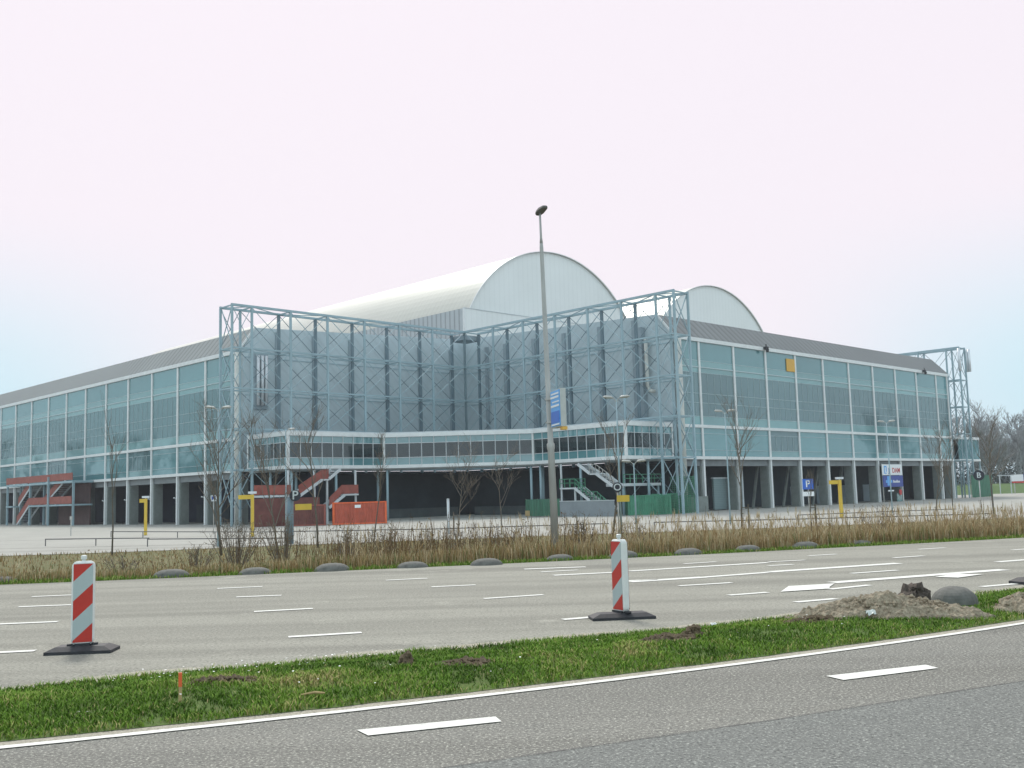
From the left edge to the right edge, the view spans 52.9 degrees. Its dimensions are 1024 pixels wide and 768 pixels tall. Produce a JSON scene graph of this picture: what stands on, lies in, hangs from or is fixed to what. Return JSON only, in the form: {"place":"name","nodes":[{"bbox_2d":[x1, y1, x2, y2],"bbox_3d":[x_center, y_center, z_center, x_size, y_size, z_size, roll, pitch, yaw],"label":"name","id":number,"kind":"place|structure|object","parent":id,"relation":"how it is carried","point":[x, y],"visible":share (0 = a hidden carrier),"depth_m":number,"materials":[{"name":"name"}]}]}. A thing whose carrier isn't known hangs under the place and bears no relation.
{"place":"outdoors","nodes":[
{"label":"outdoors","id":0,"kind":"place"},
{"bbox_2d":[0,538,1023,686],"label":"road","id":1,"kind":"structure","parent":0,"point":[162,623],"depth_m":16.77,"materials":[{"name":"asphalt"}]},
{"bbox_2d":[43,555,119,655],"bbox_3d":[-5.099,2.609,12.226,0.760,1.135,0.380,-1,-6,-5],"label":"traffic beacon","id":2,"kind":"object","parent":1,"relation":"on","point":[83,608],"visible":1,"depth_m":12.16,"materials":[{"name":"white plastic"}]},
{"bbox_2d":[0,548,1023,748],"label":"road markings","id":3,"kind":"object","parent":1,"relation":"on","point":[393,729],"visible":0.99,"depth_m":9.59,"materials":[{"name":"paint"}]},
{"bbox_2d":[1,585,1023,688],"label":"sandy road edge","id":4,"kind":"object","parent":1,"relation":"on","point":[459,646],"visible":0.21,"depth_m":11.63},
{"bbox_2d":[588,534,655,620],"bbox_3d":[1.474,2.618,14.015,0.860,1.135,0.380,-1,-6,-6],"label":"traffic beacon","id":5,"kind":"object","parent":1,"relation":"on","point":[620,579],"visible":1,"depth_m":13.92,"materials":[{"name":"white plastic"}]},
{"bbox_2d":[0,624,1023,767],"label":"road","id":6,"kind":"structure","parent":0,"point":[541,721],"depth_m":7.94,"materials":[{"name":"asphalt"}]},
{"bbox_2d":[0,493,1023,555],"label":"parking lot","id":7,"kind":"structure","parent":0,"point":[34,536],"depth_m":90.30,"materials":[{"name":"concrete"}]},
{"bbox_2d":[6,473,92,525],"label":"stair gantry","id":8,"kind":"object","parent":7,"relation":"on","point":[73,498],"visible":0.97,"depth_m":150.12,"materials":[{"name":"red metal"}]},
{"bbox_2d":[287,490,311,543],"bbox_3d":[-12.493,7.790,60.398,1.420,3.130,0.515,0,-6,-12],"label":"parking sign","id":9,"kind":"object","parent":7,"relation":"on","point":[296,494],"visible":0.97,"depth_m":60.24,"materials":[{"name":"metal"}]},
{"bbox_2d":[254,468,358,526],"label":"staircase","id":10,"kind":"structure","parent":7,"relation":"on","point":[261,507],"depth_m":106.60,"materials":[{"name":"metal"}]},
{"bbox_2d":[294,504,325,525],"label":"container","id":11,"kind":"object","parent":7,"relation":"on","point":[300,516],"visible":0.62,"depth_m":102.56,"materials":[{"name":"metal"}]},
{"bbox_2d":[219,303,467,526],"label":"lattice frame","id":12,"kind":"object","parent":7,"relation":"on","point":[290,315],"visible":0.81,"depth_m":119.32,"materials":[{"name":"grey metal"}]},
{"bbox_2d":[332,501,386,524],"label":"container","id":13,"kind":"object","parent":7,"relation":"on","point":[344,513],"visible":0.95,"depth_m":103.47,"materials":[{"name":"metal"}]},
{"bbox_2d":[247,420,673,519],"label":"glass walkway","id":14,"kind":"structure","parent":7,"relation":"on","point":[574,444],"depth_m":115.74,"materials":[{"name":"glass"}]},
{"bbox_2d":[249,436,284,467],"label":"window","id":15,"kind":"structure","parent":14,"relation":"in","point":[274,440],"depth_m":112.60,"materials":[{"name":"teal glass"}]},
{"bbox_2d":[290,435,382,464],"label":"window","id":16,"kind":"structure","parent":14,"relation":"in","point":[338,450],"depth_m":114.32,"materials":[{"name":"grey glass"}]},
{"bbox_2d":[385,433,531,464],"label":"window","id":17,"kind":"structure","parent":14,"relation":"in","point":[422,449],"depth_m":118.67,"materials":[{"name":"grey glass"}]},
{"bbox_2d":[534,425,624,460],"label":"window","id":18,"kind":"structure","parent":14,"relation":"in","point":[579,443],"depth_m":113.57,"materials":[{"name":"grey glass"}]},
{"bbox_2d":[627,425,671,455],"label":"window","id":19,"kind":"structure","parent":14,"relation":"in","point":[640,439],"depth_m":111.40,"materials":[{"name":"teal glass"}]},
{"bbox_2d":[525,499,559,516],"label":"site fence","id":20,"kind":"object","parent":7,"relation":"on","point":[536,507],"visible":0.82,"depth_m":114.65,"materials":[{"name":"metal"}]},
{"bbox_2d":[453,289,698,513],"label":"lattice frame","id":21,"kind":"object","parent":7,"relation":"on","point":[468,339],"visible":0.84,"depth_m":117.85,"materials":[{"name":"grey metal"}]},
{"bbox_2d":[559,500,614,516],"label":"hoarding","id":22,"kind":"object","parent":7,"relation":"on","point":[590,508],"visible":0.97,"depth_m":109.40,"materials":[{"name":"metal"}]},
{"bbox_2d":[559,463,623,500],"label":"staircase","id":23,"kind":"structure","parent":7,"relation":"on","point":[596,472],"depth_m":110.19,"materials":[{"name":"metal"}]},
{"bbox_2d":[606,474,660,515],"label":"landing","id":24,"kind":"object","parent":7,"relation":"on","point":[637,484],"visible":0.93,"depth_m":110.71,"materials":[{"name":"green paint"}]},
{"bbox_2d":[625,494,671,515],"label":"container","id":25,"kind":"object","parent":7,"relation":"on","point":[645,504],"visible":0.83,"depth_m":108.69,"materials":[{"name":"metal"}]},
{"bbox_2d":[670,475,695,512],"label":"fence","id":26,"kind":"object","parent":7,"relation":"on","point":[689,493],"visible":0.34,"depth_m":114.09,"materials":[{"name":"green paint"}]},
{"bbox_2d":[881,464,903,501],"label":"sign board","id":27,"kind":"object","parent":7,"relation":"on","point":[897,478],"visible":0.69,"depth_m":149.59,"materials":[{"name":"blue"}]},
{"bbox_2d":[900,346,975,497],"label":"lattice frame","id":28,"kind":"object","parent":7,"relation":"on","point":[967,361],"visible":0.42,"depth_m":168.75,"materials":[{"name":"grey metal"}]},
{"bbox_2d":[953,437,980,497],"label":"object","id":29,"kind":"structure","parent":7,"relation":"on","point":[962,456],"depth_m":170.47,"materials":[{"name":"white paint"}]},
{"bbox_2d":[970,474,992,497],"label":"site fence","id":30,"kind":"object","parent":7,"relation":"on","point":[985,488],"visible":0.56,"depth_m":168.79,"materials":[{"name":"metal"}]},
{"bbox_2d":[998,425,1023,473],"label":"bare tree","id":31,"kind":"object","parent":7,"relation":"on","point":[1017,454],"visible":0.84,"depth_m":238.79,"materials":[{"name":"plant"}]},
{"bbox_2d":[0,522,1023,582],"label":"dry grass","id":32,"kind":"structure","parent":0,"point":[526,551],"depth_m":27.47,"materials":[{"name":"plant"}]},
{"bbox_2d":[0,517,1023,584],"bbox_3d":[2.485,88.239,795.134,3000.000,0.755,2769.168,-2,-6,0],"label":"ground","id":33,"kind":"structure","parent":0,"point":[56,564],"depth_m":49.73,"materials":[{"name":"plant"}]},
{"bbox_2d":[100,390,129,554],"bbox_3d":[-20.599,4.583,53.093,0.961,8.487,1.584,-4,-7,22],"label":"bare tree","id":34,"kind":"object","parent":33,"relation":"on","point":[111,452],"visible":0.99,"depth_m":52.81,"materials":[{"name":"brown plant"}]},
{"bbox_2d":[188,390,262,554],"bbox_3d":[-14.087,4.336,49.892,3.631,7.934,3.794,4,-8,-41],"label":"bare tree","id":35,"kind":"object","parent":33,"relation":"on","point":[217,495],"visible":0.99,"depth_m":49.76,"materials":[{"name":"brown plant"}]},
{"bbox_2d":[199,515,264,564],"bbox_3d":[-10.754,6.058,39.547,2.383,2.099,1.963,1,-7,-25],"label":"shrub","id":36,"kind":"object","parent":33,"relation":"on","point":[238,531],"visible":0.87,"depth_m":39.48,"materials":[{"name":"brown plant"}]},
{"bbox_2d":[235,401,296,551],"bbox_3d":[-11.886,4.466,48.854,2.423,7.325,3.295,-6,-8,36],"label":"bare tree","id":37,"kind":"object","parent":33,"relation":"on","point":[261,461],"visible":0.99,"depth_m":48.80,"materials":[{"name":"brown plant"}]},
{"bbox_2d":[256,508,308,561],"bbox_3d":[-8.661,5.922,39.577,2.065,2.257,2.049,-6,-8,38],"label":"shrub","id":38,"kind":"object","parent":33,"relation":"on","point":[286,540],"visible":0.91,"depth_m":39.41,"materials":[{"name":"brown plant"}]},
{"bbox_2d":[269,392,328,547],"bbox_3d":[-11.439,4.507,54.956,3.597,8.529,2.404,0,-6,-15],"label":"bare tree","id":39,"kind":"object","parent":33,"relation":"on","point":[310,460],"visible":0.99,"depth_m":54.84,"materials":[{"name":"brown plant"}]},
{"bbox_2d":[314,563,348,571],"bbox_3d":[-4.386,4.473,25.078,0.878,0.212,0.627,0,-6,-13],"label":"concrete hump","id":40,"kind":"object","parent":33,"relation":"on","point":[329,567],"visible":0.98,"depth_m":24.87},
{"bbox_2d":[371,430,394,542],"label":"bare tree","id":41,"kind":"object","parent":33,"relation":"on","point":[379,456],"visible":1,"depth_m":59.15,"materials":[{"name":"brown plant"}]},
{"bbox_2d":[441,435,482,535],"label":"bare tree","id":42,"kind":"object","parent":33,"relation":"on","point":[452,479],"visible":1,"depth_m":65.65,"materials":[{"name":"brown plant"}]},
{"bbox_2d":[0,251,955,524],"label":"stadium","id":43,"kind":"object","parent":33,"relation":"on","point":[820,407],"visible":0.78,"depth_m":137.19,"materials":[{"name":"teal glass"}]},
{"bbox_2d":[1,424,14,464],"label":"window","id":44,"kind":"structure","parent":43,"relation":"in","point":[8,431],"depth_m":172.45,"materials":[{"name":"teal glass"}]},
{"bbox_2d":[16,421,30,462],"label":"window","id":45,"kind":"structure","parent":43,"relation":"in","point":[23,431],"depth_m":167.31,"materials":[{"name":"teal glass"}]},
{"bbox_2d":[17,402,30,421],"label":"window","id":46,"kind":"structure","parent":43,"relation":"in","point":[23,410],"depth_m":167.84,"materials":[{"name":"teal glass"}]},
{"bbox_2d":[32,417,47,461],"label":"window","id":47,"kind":"structure","parent":43,"relation":"in","point":[39,426],"depth_m":162.16,"materials":[{"name":"teal glass"}]},
{"bbox_2d":[33,398,47,418],"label":"window","id":48,"kind":"structure","parent":43,"relation":"in","point":[40,407],"depth_m":162.62,"materials":[{"name":"teal glass"}]},
{"bbox_2d":[48,414,65,459],"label":"window","id":49,"kind":"structure","parent":43,"relation":"in","point":[56,423],"depth_m":157.06,"materials":[{"name":"teal glass"}]},
{"bbox_2d":[49,394,65,415],"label":"window","id":50,"kind":"structure","parent":43,"relation":"in","point":[57,404],"depth_m":157.48,"materials":[{"name":"teal glass"}]},
{"bbox_2d":[66,458,83,480],"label":"window","id":51,"kind":"structure","parent":43,"relation":"in","point":[75,466],"depth_m":151.04,"materials":[{"name":"teal glass"}]},
{"bbox_2d":[67,389,84,411],"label":"window","id":52,"kind":"structure","parent":43,"relation":"in","point":[76,400],"depth_m":152.43,"materials":[{"name":"teal glass"}]},
{"bbox_2d":[67,410,84,456],"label":"window","id":53,"kind":"structure","parent":43,"relation":"in","point":[75,420],"depth_m":151.89,"materials":[{"name":"teal glass"}]},
{"bbox_2d":[85,456,103,479],"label":"window","id":54,"kind":"structure","parent":43,"relation":"in","point":[94,465],"depth_m":146.21,"materials":[{"name":"teal glass"}]},
{"bbox_2d":[86,406,104,454],"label":"window","id":55,"kind":"structure","parent":43,"relation":"in","point":[95,418],"depth_m":146.75,"materials":[{"name":"teal glass"}]},
{"bbox_2d":[87,384,105,407],"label":"window","id":56,"kind":"structure","parent":43,"relation":"in","point":[94,398],"depth_m":147.31,"materials":[{"name":"teal glass"}]},
{"bbox_2d":[106,453,126,478],"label":"window","id":57,"kind":"structure","parent":43,"relation":"in","point":[121,458],"depth_m":140.82,"materials":[{"name":"teal glass"}]},
{"bbox_2d":[107,402,126,452],"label":"window","id":58,"kind":"structure","parent":43,"relation":"in","point":[118,414],"depth_m":141.47,"materials":[{"name":"teal glass"}]},
{"bbox_2d":[107,379,127,403],"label":"window","id":59,"kind":"structure","parent":43,"relation":"in","point":[116,391],"depth_m":142.20,"materials":[{"name":"teal glass"}]},
{"bbox_2d":[128,450,149,476],"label":"window","id":60,"kind":"structure","parent":43,"relation":"in","point":[139,462],"depth_m":135.89,"materials":[{"name":"teal glass"}]},
{"bbox_2d":[129,374,150,399],"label":"window","id":61,"kind":"structure","parent":43,"relation":"in","point":[140,387],"depth_m":137.02,"materials":[{"name":"teal glass"}]},
{"bbox_2d":[129,397,150,449],"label":"window","id":62,"kind":"structure","parent":43,"relation":"in","point":[139,409],"depth_m":136.42,"materials":[{"name":"teal glass"}]},
{"bbox_2d":[152,447,175,474],"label":"window","id":63,"kind":"structure","parent":43,"relation":"in","point":[164,460],"depth_m":130.73,"materials":[{"name":"teal glass"}]},
{"bbox_2d":[153,368,176,394],"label":"window","id":64,"kind":"structure","parent":43,"relation":"in","point":[165,381],"depth_m":131.82,"materials":[{"name":"teal glass"}]},
{"bbox_2d":[153,392,176,446],"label":"window","id":65,"kind":"structure","parent":43,"relation":"in","point":[164,406],"depth_m":131.32,"materials":[{"name":"teal glass"}]},
{"bbox_2d":[178,386,203,443],"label":"window","id":66,"kind":"structure","parent":43,"relation":"in","point":[189,399],"depth_m":126.26,"materials":[{"name":"teal glass"}]},
{"bbox_2d":[178,444,203,472],"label":"window","id":67,"kind":"structure","parent":43,"relation":"in","point":[186,459],"depth_m":125.77,"materials":[{"name":"teal glass"}]},
{"bbox_2d":[179,362,203,389],"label":"window","id":68,"kind":"structure","parent":43,"relation":"in","point":[192,375],"depth_m":126.72,"materials":[{"name":"teal glass"}]},
{"bbox_2d":[206,381,233,440],"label":"window","id":69,"kind":"structure","parent":43,"relation":"in","point":[212,390],"depth_m":121.75,"materials":[{"name":"teal glass"}]},
{"bbox_2d":[206,441,233,470],"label":"window","id":70,"kind":"structure","parent":43,"relation":"in","point":[208,457],"depth_m":121.14,"materials":[{"name":"teal glass"}]},
{"bbox_2d":[207,355,233,383],"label":"window","id":71,"kind":"structure","parent":43,"relation":"in","point":[212,365],"depth_m":122.26,"materials":[{"name":"teal glass"}]},
{"bbox_2d":[681,340,697,365],"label":"window","id":72,"kind":"structure","parent":43,"relation":"in","point":[693,343],"depth_m":118.64,"materials":[{"name":"teal glass"}]},
{"bbox_2d":[682,366,700,424],"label":"window","id":73,"kind":"structure","parent":43,"relation":"in","point":[687,411],"depth_m":117.97,"materials":[{"name":"teal glass"}]},
{"bbox_2d":[685,427,701,455],"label":"window","id":74,"kind":"structure","parent":43,"relation":"in","point":[689,452],"depth_m":117.43,"materials":[{"name":"teal glass"}]},
{"bbox_2d":[699,342,732,369],"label":"window","id":75,"kind":"structure","parent":43,"relation":"in","point":[711,355],"depth_m":122.05,"materials":[{"name":"teal glass"}]},
{"bbox_2d":[701,368,734,425],"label":"window","id":76,"kind":"structure","parent":43,"relation":"in","point":[713,381],"depth_m":121.36,"materials":[{"name":"teal glass"}]},
{"bbox_2d":[704,428,736,456],"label":"window","id":77,"kind":"structure","parent":43,"relation":"in","point":[714,438],"depth_m":120.74,"materials":[{"name":"teal glass"}]},
{"bbox_2d":[712,479,728,509],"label":"roller door","id":78,"kind":"structure","parent":43,"relation":"in","point":[719,486],"depth_m":122.97,"materials":[{"name":"metal"}]},
{"bbox_2d":[734,347,764,373],"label":"window","id":79,"kind":"structure","parent":43,"relation":"in","point":[747,360],"depth_m":126.97,"materials":[{"name":"teal glass"}]},
{"bbox_2d":[735,372,767,427],"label":"window","id":80,"kind":"structure","parent":43,"relation":"in","point":[753,386],"depth_m":126.51,"materials":[{"name":"teal glass"}]},
{"bbox_2d":[738,429,768,456],"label":"window","id":81,"kind":"structure","parent":43,"relation":"in","point":[761,449],"depth_m":126.17,"materials":[{"name":"teal glass"}]},
{"bbox_2d":[766,352,793,376],"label":"window","id":82,"kind":"structure","parent":43,"relation":"in","point":[776,362],"depth_m":131.51,"materials":[{"name":"teal glass"}]},
{"bbox_2d":[767,375,797,428],"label":"window","id":83,"kind":"structure","parent":43,"relation":"in","point":[781,390],"depth_m":131.39,"materials":[{"name":"teal glass"}]},
{"bbox_2d":[770,431,798,456],"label":"window","id":84,"kind":"structure","parent":43,"relation":"in","point":[783,443],"depth_m":130.78,"materials":[{"name":"teal glass"}]},
{"bbox_2d":[796,356,821,379],"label":"window","id":85,"kind":"structure","parent":43,"relation":"in","point":[806,367],"depth_m":136.82,"materials":[{"name":"teal glass"}]},
{"bbox_2d":[797,379,824,429],"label":"window","id":86,"kind":"structure","parent":43,"relation":"in","point":[810,392],"depth_m":136.29,"materials":[{"name":"teal glass"}]},
{"bbox_2d":[800,432,826,457],"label":"window","id":87,"kind":"structure","parent":43,"relation":"in","point":[812,444],"depth_m":135.69,"materials":[{"name":"teal glass"}]},
{"bbox_2d":[823,360,847,382],"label":"window","id":88,"kind":"structure","parent":43,"relation":"in","point":[834,371],"depth_m":141.75,"materials":[{"name":"teal glass"}]},
{"bbox_2d":[825,382,850,431],"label":"window","id":89,"kind":"structure","parent":43,"relation":"in","point":[836,394],"depth_m":141.20,"materials":[{"name":"teal glass"}]},
{"bbox_2d":[828,433,852,457],"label":"window","id":90,"kind":"structure","parent":43,"relation":"in","point":[840,445],"depth_m":140.65,"materials":[{"name":"teal glass"}]},
{"bbox_2d":[849,363,871,385],"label":"window","id":91,"kind":"structure","parent":43,"relation":"in","point":[859,374],"depth_m":146.68,"materials":[{"name":"teal glass"}]},
{"bbox_2d":[850,385,874,432],"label":"window","id":92,"kind":"structure","parent":43,"relation":"in","point":[861,396],"depth_m":146.18,"materials":[{"name":"teal glass"}]},
{"bbox_2d":[853,434,876,457],"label":"window","id":93,"kind":"structure","parent":43,"relation":"in","point":[864,445],"depth_m":145.59,"materials":[{"name":"teal glass"}]},
{"bbox_2d":[873,367,894,387],"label":"window","id":94,"kind":"structure","parent":43,"relation":"in","point":[883,377],"depth_m":151.63,"materials":[{"name":"teal glass"}]},
{"bbox_2d":[874,387,897,433],"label":"window","id":95,"kind":"structure","parent":43,"relation":"in","point":[885,404],"depth_m":151.11,"materials":[{"name":"teal glass"}]},
{"bbox_2d":[877,435,898,457],"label":"window","id":96,"kind":"structure","parent":43,"relation":"in","point":[893,446],"depth_m":150.60,"materials":[{"name":"teal glass"}]},
{"bbox_2d":[895,370,915,390],"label":"window","id":97,"kind":"structure","parent":43,"relation":"in","point":[905,380],"depth_m":156.56,"materials":[{"name":"teal glass"}]},
{"bbox_2d":[897,390,918,434],"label":"window","id":98,"kind":"structure","parent":43,"relation":"in","point":[906,400],"depth_m":156.02,"materials":[{"name":"teal glass"}]},
{"bbox_2d":[900,436,920,458],"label":"window","id":99,"kind":"structure","parent":43,"relation":"in","point":[910,447],"depth_m":155.43,"materials":[{"name":"teal glass"}]},
{"bbox_2d":[916,373,935,392],"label":"window","id":100,"kind":"structure","parent":43,"relation":"in","point":[925,382],"depth_m":161.45,"materials":[{"name":"teal glass"}]},
{"bbox_2d":[918,392,937,435],"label":"window","id":101,"kind":"structure","parent":43,"relation":"in","point":[926,401],"depth_m":160.90,"materials":[{"name":"teal glass"}]},
{"bbox_2d":[921,437,939,458],"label":"window","id":102,"kind":"structure","parent":43,"relation":"in","point":[932,450],"depth_m":160.27,"materials":[{"name":"teal glass"}]},
{"bbox_2d":[937,394,949,435],"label":"window","id":103,"kind":"structure","parent":43,"relation":"in","point":[942,399],"depth_m":164.95,"materials":[{"name":"teal glass"}]},
{"bbox_2d":[0,587,1023,741],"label":"grass median","id":104,"kind":"object","parent":33,"relation":"on","point":[478,681],"depth_m":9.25,"materials":[{"name":"plant"}]},
{"bbox_2d":[187,674,256,685],"bbox_3d":[-2.674,2.747,9.367,0.966,0.190,0.276,0,-7,-18],"label":"soil patch","id":105,"kind":"object","parent":104,"relation":"on","point":[221,677],"visible":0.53,"depth_m":9.37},
{"bbox_2d":[435,655,490,666],"bbox_3d":[-0.472,2.764,10.062,0.828,0.211,0.460,-1,-6,-10],"label":"soil patch","id":106,"kind":"object","parent":104,"relation":"on","point":[481,661],"visible":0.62,"depth_m":10.03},
{"bbox_2d":[633,632,700,643],"bbox_3d":[1.700,2.821,11.257,0.966,0.214,0.391,1,-7,-20],"label":"soil patch","id":107,"kind":"object","parent":104,"relation":"on","point":[665,636],"visible":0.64,"depth_m":11.22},
{"bbox_2d":[783,614,840,623],"bbox_3d":[3.633,2.903,12.469,1.150,0.210,0.460,1,-7,-25],"label":"soil patch","id":108,"kind":"object","parent":104,"relation":"on","point":[819,617],"visible":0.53,"depth_m":12.44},
{"bbox_2d":[784,590,995,619],"bbox_3d":[4.701,2.812,12.958,2.645,0.448,1.035,-2,-6,6],"label":"sand pile","id":109,"kind":"object","parent":104,"relation":"on","point":[887,604],"visible":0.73,"depth_m":12.75,"materials":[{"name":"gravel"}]},
{"bbox_2d":[898,582,930,599],"bbox_3d":[5.630,2.912,14.335,0.427,0.200,0.507,21,46,33],"label":"soil clod","id":110,"kind":"object","parent":109,"relation":"on","point":[916,590],"visible":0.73,"depth_m":14.34,"materials":[{"name":"soil"}]},
{"bbox_2d":[931,586,978,606],"bbox_3d":[5.926,2.844,13.794,0.638,0.250,0.570,-4,-1,-22],"label":"concrete hump","id":111,"kind":"object","parent":104,"relation":"on","point":[963,596],"visible":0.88,"depth_m":13.62,"materials":[{"name":"concrete"}]},
{"bbox_2d":[990,591,1023,613],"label":"sand pile","id":112,"kind":"object","parent":104,"relation":"on","point":[1012,602],"visible":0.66,"depth_m":13.17,"materials":[{"name":"sand"}]},
{"bbox_2d":[0,619,1023,745],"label":"gravel edge","id":113,"kind":"object","parent":33,"relation":"on","point":[101,733],"visible":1,"depth_m":8.90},
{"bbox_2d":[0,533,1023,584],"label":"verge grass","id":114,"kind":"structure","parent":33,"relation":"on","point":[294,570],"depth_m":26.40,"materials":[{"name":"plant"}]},
{"bbox_2d":[14,495,1016,573],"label":"dry weeds","id":115,"kind":"object","parent":33,"relation":"on","point":[471,543],"visible":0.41,"depth_m":29.03,"materials":[{"name":"brown plant"}]},
{"bbox_2d":[535,205,559,548],"bbox_3d":[1.047,-0.147,28.878,0.355,9.895,0.383,-2,-6,0],"label":"street lamp","id":116,"kind":"object","parent":33,"relation":"on","point":[540,211],"visible":0.98,"depth_m":28.77,"materials":[{"name":"metal"}]},
{"bbox_2d":[545,388,567,429],"bbox_3d":[1.233,0.729,28.344,0.265,1.130,1.131,0,-7,-19],"label":"sign box","id":117,"kind":"object","parent":116,"relation":"attached to","point":[557,398],"visible":1,"depth_m":27.90,"materials":[{"name":"blue"}]},
{"bbox_2d":[594,410,633,531],"bbox_3d":[5.628,4.933,57.896,2.512,7.374,2.062,3,-8,-35],"label":"bare tree","id":118,"kind":"object","parent":33,"relation":"on","point":[610,473],"visible":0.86,"depth_m":57.65,"materials":[{"name":"brown plant"}]},
{"bbox_2d":[342,500,1023,560],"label":"reeds","id":119,"kind":"object","parent":33,"relation":"on","point":[955,518],"visible":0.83,"depth_m":30.52,"materials":[{"name":"plant"}]},
{"bbox_2d":[716,392,766,528],"bbox_3d":[14.671,4.743,64.707,3.147,8.706,2.981,-2,-6,3],"label":"bare tree","id":120,"kind":"object","parent":33,"relation":"on","point":[736,439],"visible":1,"depth_m":64.61,"materials":[{"name":"brown plant"}]},
{"bbox_2d":[918,420,960,525],"bbox_3d":[21.837,4.638,52.157,2.178,5.803,1.197,-3,-6,12],"label":"bare tree","id":121,"kind":"object","parent":33,"relation":"on","point":[938,436],"visible":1,"depth_m":52.14,"materials":[{"name":"brown plant"}]},
{"bbox_2d":[933,419,964,520],"bbox_3d":[24.077,4.910,56.639,1.675,6.102,1.759,2,-7,-31],"label":"bare tree","id":122,"kind":"object","parent":33,"relation":"on","point":[944,443],"visible":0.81,"depth_m":56.74,"materials":[{"name":"brown plant"}]},
{"bbox_2d":[959,413,1005,474],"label":"bare tree","id":123,"kind":"object","parent":33,"relation":"on","point":[982,441],"visible":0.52,"depth_m":235.44,"materials":[{"name":"plant"}]},
{"bbox_2d":[960,400,1018,515],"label":"bare tree","id":124,"kind":"object","parent":33,"relation":"on","point":[992,447],"visible":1,"depth_m":72.68,"materials":[{"name":"brown plant"}]},
{"bbox_2d":[0,0,1023,478],"label":"sky","id":125,"kind":"structure","parent":0,"point":[851,172],"materials":[{"name":"white"}]},
{"bbox_2d":[447,681,1023,767],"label":"road new lane","id":126,"kind":"structure","parent":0,"point":[982,727],"depth_m":6.86,"materials":[{"name":"asphalt"}]},
{"bbox_2d":[957,483,1023,494],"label":"grass bank","id":127,"kind":"structure","parent":0,"point":[1006,488],"depth_m":215.13,"materials":[{"name":"plant"}]},
{"bbox_2d":[955,444,1023,484],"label":"undergrowth","id":128,"kind":"object","parent":127,"relation":"on","point":[1005,479],"visible":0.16,"depth_m":243.97,"materials":[{"name":"plant"}]},
{"bbox_2d":[986,424,1011,482],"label":"bare tree","id":129,"kind":"object","parent":127,"relation":"on","point":[1001,458],"visible":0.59,"depth_m":235.82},
{"bbox_2d":[997,410,1023,471],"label":"bare tree","id":130,"kind":"object","parent":127,"relation":"on","point":[1015,419],"visible":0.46,"depth_m":265.15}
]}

